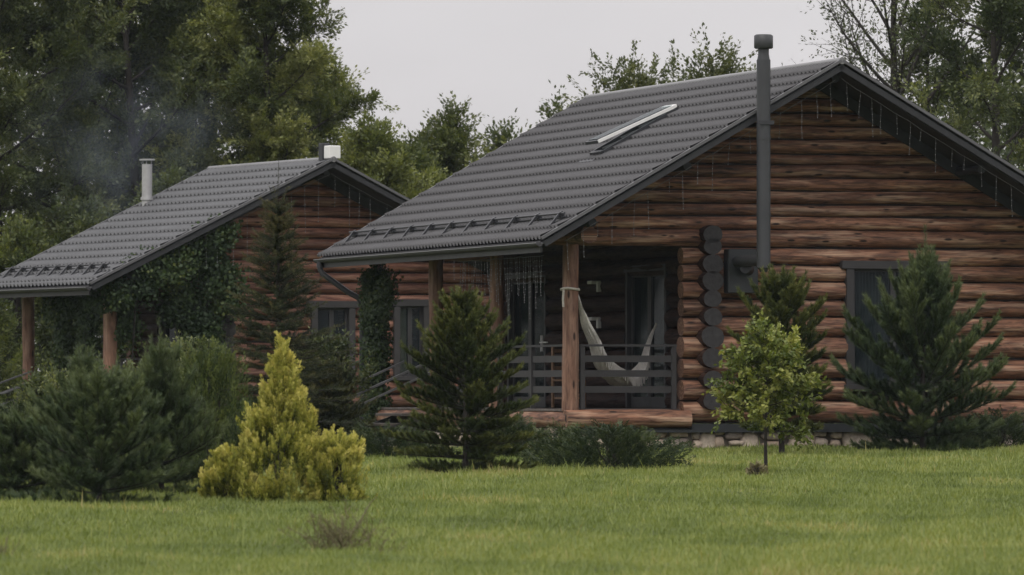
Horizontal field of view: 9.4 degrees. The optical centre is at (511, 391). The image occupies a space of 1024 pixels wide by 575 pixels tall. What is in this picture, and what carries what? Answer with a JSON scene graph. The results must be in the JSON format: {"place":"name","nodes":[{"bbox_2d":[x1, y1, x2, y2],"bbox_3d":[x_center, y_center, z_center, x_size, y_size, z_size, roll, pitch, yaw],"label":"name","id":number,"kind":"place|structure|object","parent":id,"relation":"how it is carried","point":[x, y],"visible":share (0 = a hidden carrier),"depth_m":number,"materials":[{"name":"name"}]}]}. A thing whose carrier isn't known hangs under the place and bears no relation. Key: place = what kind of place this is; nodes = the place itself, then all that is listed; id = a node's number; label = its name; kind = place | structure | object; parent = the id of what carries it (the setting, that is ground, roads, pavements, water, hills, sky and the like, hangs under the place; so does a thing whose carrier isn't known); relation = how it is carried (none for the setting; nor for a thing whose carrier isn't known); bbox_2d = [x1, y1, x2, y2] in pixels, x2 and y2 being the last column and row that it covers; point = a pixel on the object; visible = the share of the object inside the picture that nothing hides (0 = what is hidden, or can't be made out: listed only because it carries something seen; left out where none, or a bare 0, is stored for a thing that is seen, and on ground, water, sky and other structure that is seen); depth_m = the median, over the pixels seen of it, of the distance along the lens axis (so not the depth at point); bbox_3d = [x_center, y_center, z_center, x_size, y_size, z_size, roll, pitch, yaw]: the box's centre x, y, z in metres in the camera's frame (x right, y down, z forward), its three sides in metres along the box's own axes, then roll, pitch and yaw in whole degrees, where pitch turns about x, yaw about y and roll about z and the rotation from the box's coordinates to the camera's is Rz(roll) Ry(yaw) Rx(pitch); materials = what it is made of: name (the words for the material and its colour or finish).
{"place":"outdoors","nodes":[
{"label":"outdoors","id":0,"kind":"place"},
{"bbox_2d":[0,423,1023,574],"bbox_3d":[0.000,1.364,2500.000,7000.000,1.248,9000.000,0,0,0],"label":"ground","id":1,"kind":"structure","parent":0,"point":[660,523],"depth_m":62.34,"materials":[{"name":"plant"}]},
{"bbox_2d":[0,46,14,141],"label":"broadleaf tree","id":2,"kind":"object","parent":1,"relation":"on","point":[1,53],"visible":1,"depth_m":133.53,"materials":[{"name":"green plant"}]},
{"bbox_2d":[0,298,22,406],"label":"leafy shrub","id":3,"kind":"object","parent":1,"relation":"on","point":[8,373],"visible":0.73,"depth_m":123.91,"materials":[{"name":"green plant"}]},
{"bbox_2d":[0,532,23,555],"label":"dry weed","id":4,"kind":"object","parent":1,"relation":"on","point":[4,550],"visible":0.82,"depth_m":56.49,"materials":[{"name":"green plant"}]},
{"bbox_2d":[7,362,70,426],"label":"leafy shrub","id":5,"kind":"object","parent":1,"relation":"on","point":[34,382],"visible":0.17,"depth_m":107.75,"materials":[{"name":"green plant"}]},
{"bbox_2d":[0,212,80,408],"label":"broadleaf tree","id":6,"kind":"object","parent":1,"relation":"on","point":[21,244],"visible":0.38,"depth_m":127.66,"materials":[{"name":"green plant"}]},
{"bbox_2d":[0,403,91,496],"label":"young pine","id":7,"kind":"object","parent":1,"relation":"on","point":[17,445],"visible":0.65,"depth_m":72.20,"materials":[{"name":"green plant"}]},
{"bbox_2d":[0,386,110,473],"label":"juniper","id":8,"kind":"object","parent":1,"relation":"on","point":[3,408],"visible":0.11,"depth_m":78.88,"materials":[{"name":"green plant"}]},
{"bbox_2d":[22,191,126,378],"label":"broadleaf tree","id":9,"kind":"object","parent":1,"relation":"on","point":[76,216],"visible":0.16,"depth_m":131.02,"materials":[{"name":"green plant"}]},
{"bbox_2d":[0,0,150,404],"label":"broadleaf tree","id":10,"kind":"object","parent":1,"relation":"on","point":[17,33],"visible":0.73,"depth_m":136.20,"materials":[{"name":"green plant"}]},
{"bbox_2d":[46,344,118,486],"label":"young pine","id":11,"kind":"object","parent":1,"relation":"on","point":[79,361],"visible":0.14,"depth_m":75.41,"materials":[{"name":"green plant"}]},
{"bbox_2d":[0,353,192,504],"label":"young pine","id":12,"kind":"object","parent":1,"relation":"on","point":[98,397],"visible":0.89,"depth_m":70.43,"materials":[{"name":"green plant"}]},
{"bbox_2d":[0,0,201,338],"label":"broadleaf tree","id":13,"kind":"object","parent":1,"relation":"on","point":[44,205],"visible":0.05,"depth_m":142.93,"materials":[{"name":"green plant"}]},
{"bbox_2d":[96,350,149,420],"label":"leafy shrub","id":14,"kind":"object","parent":1,"relation":"on","point":[132,363],"visible":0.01,"depth_m":105.70,"materials":[{"name":"green plant"}]},
{"bbox_2d":[0,0,270,336],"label":"broadleaf tree","id":15,"kind":"object","parent":1,"relation":"on","point":[169,86],"visible":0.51,"depth_m":138.47,"materials":[{"name":"green plant"}]},
{"bbox_2d":[99,161,187,354],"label":"broadleaf tree","id":16,"kind":"object","parent":1,"relation":"on","point":[169,180],"visible":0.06,"depth_m":132.76,"materials":[{"name":"green plant"}]},
{"bbox_2d":[83,316,230,493],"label":"young pine","id":17,"kind":"object","parent":1,"relation":"on","point":[161,374],"visible":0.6,"depth_m":73.32,"materials":[{"name":"green plant"}]},
{"bbox_2d":[156,330,240,439],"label":"leafy shrub","id":18,"kind":"object","parent":1,"relation":"on","point":[185,347],"visible":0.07,"depth_m":104.76,"materials":[{"name":"green plant"}]},
{"bbox_2d":[150,331,256,483],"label":"green thuja","id":19,"kind":"object","parent":1,"relation":"on","point":[220,376],"visible":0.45,"depth_m":76.33,"materials":[{"name":"green plant"}]},
{"bbox_2d":[80,0,349,201],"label":"broadleaf tree","id":20,"kind":"object","parent":1,"relation":"on","point":[158,138],"visible":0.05,"depth_m":142.35,"materials":[{"name":"green plant"}]},
{"bbox_2d":[197,442,258,499],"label":"golden thuja","id":21,"kind":"object","parent":1,"relation":"on","point":[207,489],"visible":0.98,"depth_m":71.10,"materials":[{"name":"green plant"}]},
{"bbox_2d":[0,143,489,428],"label":"log cabin","id":22,"kind":"object","parent":1,"relation":"on","point":[75,264],"visible":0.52,"depth_m":118.00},
{"bbox_2d":[38,293,102,371],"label":"climbing vine","id":23,"kind":"object","parent":22,"relation":"attached to","point":[61,312],"visible":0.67,"depth_m":117.53,"materials":[{"name":"green plant"}]},
{"bbox_2d":[77,213,253,395],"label":"climbing vine","id":24,"kind":"object","parent":22,"relation":"attached to","point":[183,307],"visible":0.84,"depth_m":116.02,"materials":[{"name":"green plant"}]},
{"bbox_2d":[159,315,181,348],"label":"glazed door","id":25,"kind":"structure","parent":22,"relation":"in","point":[168,332],"depth_m":119.19,"materials":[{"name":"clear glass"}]},
{"bbox_2d":[175,175,327,267],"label":"light string","id":26,"kind":"object","parent":22,"relation":"hanging from","point":[265,213],"visible":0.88,"depth_m":116.65,"materials":[{"name":"white plastic"}]},
{"bbox_2d":[304,301,358,381],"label":"window","id":27,"kind":"structure","parent":22,"relation":"in","point":[327,314],"depth_m":118.06,"materials":[{"name":"clear glass"}]},
{"bbox_2d":[390,299,429,380],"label":"window","id":28,"kind":"structure","parent":22,"relation":"in","point":[402,313],"depth_m":118.75,"materials":[{"name":"clear glass"}]},
{"bbox_2d":[332,174,489,288],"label":"light string","id":29,"kind":"object","parent":22,"relation":"hanging from","point":[393,208],"visible":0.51,"depth_m":117.35,"materials":[{"name":"white plastic"}]},
{"bbox_2d":[200,391,305,471],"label":"juniper","id":30,"kind":"object","parent":1,"relation":"on","point":[251,396],"visible":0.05,"depth_m":81.92,"materials":[{"name":"green plant"}]},
{"bbox_2d":[142,0,399,174],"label":"broadleaf tree","id":31,"kind":"object","parent":1,"relation":"on","point":[267,74],"visible":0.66,"depth_m":137.40,"materials":[{"name":"green plant"}]},
{"bbox_2d":[208,331,371,501],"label":"golden thuja","id":32,"kind":"object","parent":1,"relation":"on","point":[283,393],"visible":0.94,"depth_m":71.14,"materials":[{"name":"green plant"}]},
{"bbox_2d":[215,157,372,440],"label":"slim spruce","id":33,"kind":"object","parent":1,"relation":"on","point":[284,272],"visible":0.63,"depth_m":89.88,"materials":[{"name":"green plant"}]},
{"bbox_2d":[227,36,369,415],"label":"broadleaf tree","id":34,"kind":"object","parent":1,"relation":"on","point":[338,84],"visible":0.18,"depth_m":141.90,"materials":[{"name":"green plant"}]},
{"bbox_2d":[293,326,377,428],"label":"leafy shrub","id":35,"kind":"object","parent":1,"relation":"on","point":[339,343],"visible":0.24,"depth_m":103.93,"materials":[{"name":"green plant"}]},
{"bbox_2d":[279,497,395,549],"bbox_3d":[-1.630,1.240,57.955,1.138,0.526,0.822,0,0,0],"label":"dry weed","id":36,"kind":"object","parent":1,"relation":"on","point":[330,537],"visible":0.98,"depth_m":57.95,"materials":[{"name":"plant"}]},
{"bbox_2d":[300,428,377,503],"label":"golden thuja","id":37,"kind":"object","parent":1,"relation":"on","point":[345,452],"visible":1,"depth_m":70.84,"materials":[{"name":"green plant"}]},
{"bbox_2d":[300,354,381,450],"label":"slim spruce","id":38,"kind":"object","parent":1,"relation":"on","point":[340,412],"visible":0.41,"depth_m":91.83,"materials":[{"name":"green plant"}]},
{"bbox_2d":[307,107,437,198],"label":"broadleaf tree","id":39,"kind":"object","parent":1,"relation":"on","point":[375,152],"visible":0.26,"depth_m":132.63,"materials":[{"name":"green plant"}]},
{"bbox_2d":[368,535,405,552],"bbox_3d":[-1.143,1.410,56.967,0.351,0.186,0.270,0,0,0],"label":"dry weed","id":40,"kind":"object","parent":1,"relation":"on","point":[387,549],"visible":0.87,"depth_m":56.99,"materials":[{"name":"green plant"}]},
{"bbox_2d":[331,418,462,459],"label":"juniper","id":41,"kind":"object","parent":1,"relation":"on","point":[381,443],"visible":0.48,"depth_m":89.82,"materials":[{"name":"green plant"}]},
{"bbox_2d":[396,133,451,193],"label":"broadleaf tree","id":42,"kind":"object","parent":1,"relation":"on","point":[423,162],"visible":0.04,"depth_m":135.77,"materials":[{"name":"green plant"}]},
{"bbox_2d":[401,90,497,177],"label":"broadleaf tree","id":43,"kind":"object","parent":1,"relation":"on","point":[448,138],"visible":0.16,"depth_m":137.93,"materials":[{"name":"green plant"}]},
{"bbox_2d":[379,284,550,473],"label":"young fir","id":44,"kind":"object","parent":1,"relation":"on","point":[463,346],"visible":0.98,"depth_m":83.02,"materials":[{"name":"green plant"}]},
{"bbox_2d":[466,107,531,157],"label":"broadleaf tree","id":45,"kind":"object","parent":1,"relation":"on","point":[504,137],"visible":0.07,"depth_m":141.07,"materials":[{"name":"green plant"}]},
{"bbox_2d":[470,411,546,457],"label":"juniper","id":46,"kind":"object","parent":1,"relation":"on","point":[514,428],"visible":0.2,"depth_m":90.38,"materials":[{"name":"green plant"}]},
{"bbox_2d":[0,1,1023,423],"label":"wood","id":47,"kind":"object","parent":1,"relation":"on","point":[984,141],"depth_m":157.41,"materials":[{"name":"green plant"}]},
{"bbox_2d":[534,79,567,125],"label":"broadleaf tree","id":48,"kind":"object","parent":1,"relation":"on","point":[549,113],"visible":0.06,"depth_m":131.76,"materials":[{"name":"green plant"}]},
{"bbox_2d":[517,417,606,465],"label":"juniper","id":49,"kind":"object","parent":1,"relation":"on","point":[536,447],"visible":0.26,"depth_m":86.35,"materials":[{"name":"green plant"}]},
{"bbox_2d":[526,417,696,468],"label":"juniper","id":50,"kind":"object","parent":1,"relation":"on","point":[575,448],"visible":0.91,"depth_m":85.19,"materials":[{"name":"green plant"}]},
{"bbox_2d":[556,39,689,111],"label":"broadleaf tree","id":51,"kind":"object","parent":1,"relation":"on","point":[642,79],"visible":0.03,"depth_m":127.67,"materials":[{"name":"green plant"}]},
{"bbox_2d":[313,34,1023,447],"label":"log cabin","id":52,"kind":"object","parent":1,"relation":"on","point":[843,206],"visible":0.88,"depth_m":98.44,"materials":[{"name":"brown wood"}]},
{"bbox_2d":[353,263,403,422],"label":"climbing vine","id":53,"kind":"object","parent":52,"relation":"attached to","point":[376,297],"visible":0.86,"depth_m":106.93,"materials":[{"name":"green plant"}]},
{"bbox_2d":[458,255,542,314],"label":"light string","id":54,"kind":"object","parent":52,"relation":"hanging from","point":[505,279],"visible":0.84,"depth_m":98.37,"materials":[{"name":"white plastic"}]},
{"bbox_2d":[506,271,552,406],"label":"glazed door","id":55,"kind":"structure","parent":52,"relation":"in","point":[534,323],"depth_m":106.55,"materials":[{"name":"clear glass"}]},
{"bbox_2d":[560,287,656,385],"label":"hammock","id":56,"kind":"object","parent":52,"relation":"hanging from","point":[591,335],"visible":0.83,"depth_m":97.72,"materials":[{"name":"white fabric"}]},
{"bbox_2d":[624,264,676,407],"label":"glazed door","id":57,"kind":"structure","parent":52,"relation":"in","point":[646,305],"depth_m":100.59,"materials":[{"name":"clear glass"}]},
{"bbox_2d":[565,80,834,269],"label":"light string","id":58,"kind":"object","parent":52,"relation":"hanging from","point":[697,167],"visible":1,"depth_m":96.33,"materials":[{"name":"white plastic"}]},
{"bbox_2d":[839,261,947,388],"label":"window","id":59,"kind":"structure","parent":52,"relation":"in","point":[860,278],"depth_m":98.55,"materials":[{"name":"clear glass"}]},
{"bbox_2d":[841,78,1023,216],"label":"light string","id":60,"kind":"object","parent":52,"relation":"hanging from","point":[920,138],"visible":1,"depth_m":97.45,"materials":[{"name":"white plastic"}]},
{"bbox_2d":[659,22,757,423],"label":"broadleaf tree","id":61,"kind":"object","parent":1,"relation":"on","point":[727,64],"visible":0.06,"depth_m":129.63,"materials":[{"name":"green plant"}]},
{"bbox_2d":[745,458,768,475],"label":"weed tuft","id":62,"kind":"object","parent":1,"relation":"on","point":[757,467],"visible":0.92,"depth_m":82.58,"materials":[{"name":"green plant"}]},
{"bbox_2d":[701,308,826,471],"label":"maple sapling","id":63,"kind":"object","parent":1,"relation":"on","point":[746,357],"visible":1,"depth_m":83.47,"materials":[{"name":"green plant"}]},
{"bbox_2d":[725,263,833,454],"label":"young pine","id":64,"kind":"object","parent":1,"relation":"on","point":[783,300],"visible":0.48,"depth_m":92.66,"materials":[{"name":"green plant"}]},
{"bbox_2d":[751,0,1013,151],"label":"broadleaf tree","id":65,"kind":"object","parent":1,"relation":"on","point":[892,63],"visible":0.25,"depth_m":127.58,"materials":[{"name":"green plant"}]},
{"bbox_2d":[829,224,1016,451],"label":"young pine","id":66,"kind":"object","parent":1,"relation":"on","point":[915,323],"visible":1,"depth_m":95.67,"materials":[{"name":"green plant"}]},
{"bbox_2d":[873,0,1011,157],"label":"broadleaf tree","id":67,"kind":"object","parent":1,"relation":"on","point":[933,101],"visible":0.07,"depth_m":133.66,"materials":[{"name":"green plant"}]},
{"bbox_2d":[891,0,1023,170],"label":"broadleaf tree","id":68,"kind":"object","parent":1,"relation":"on","point":[997,23],"visible":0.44,"depth_m":121.18,"materials":[{"name":"green plant"}]},
{"bbox_2d":[926,415,1001,447],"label":"juniper","id":69,"kind":"object","parent":1,"relation":"on","point":[993,435],"visible":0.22,"depth_m":97.90,"materials":[{"name":"green plant"}]},
{"bbox_2d":[918,0,1023,146],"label":"broadleaf tree","id":70,"kind":"object","parent":1,"relation":"on","point":[1017,66],"visible":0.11,"depth_m":128.41,"materials":[{"name":"green plant"}]},
{"bbox_2d":[948,404,1023,446],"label":"juniper","id":71,"kind":"object","parent":1,"relation":"on","point":[1015,418],"visible":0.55,"depth_m":98.20,"materials":[{"name":"green plant"}]},
{"bbox_2d":[0,0,1023,370],"label":"sky","id":72,"kind":"structure","parent":0,"point":[502,55],"materials":[{"name":"white"}]},
{"bbox_2d":[551,347,585,407],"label":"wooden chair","id":73,"kind":"object","parent":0,"point":[553,351],"visible":0.3,"depth_m":101.63,"materials":[{"name":"brown wood"}]}
]}

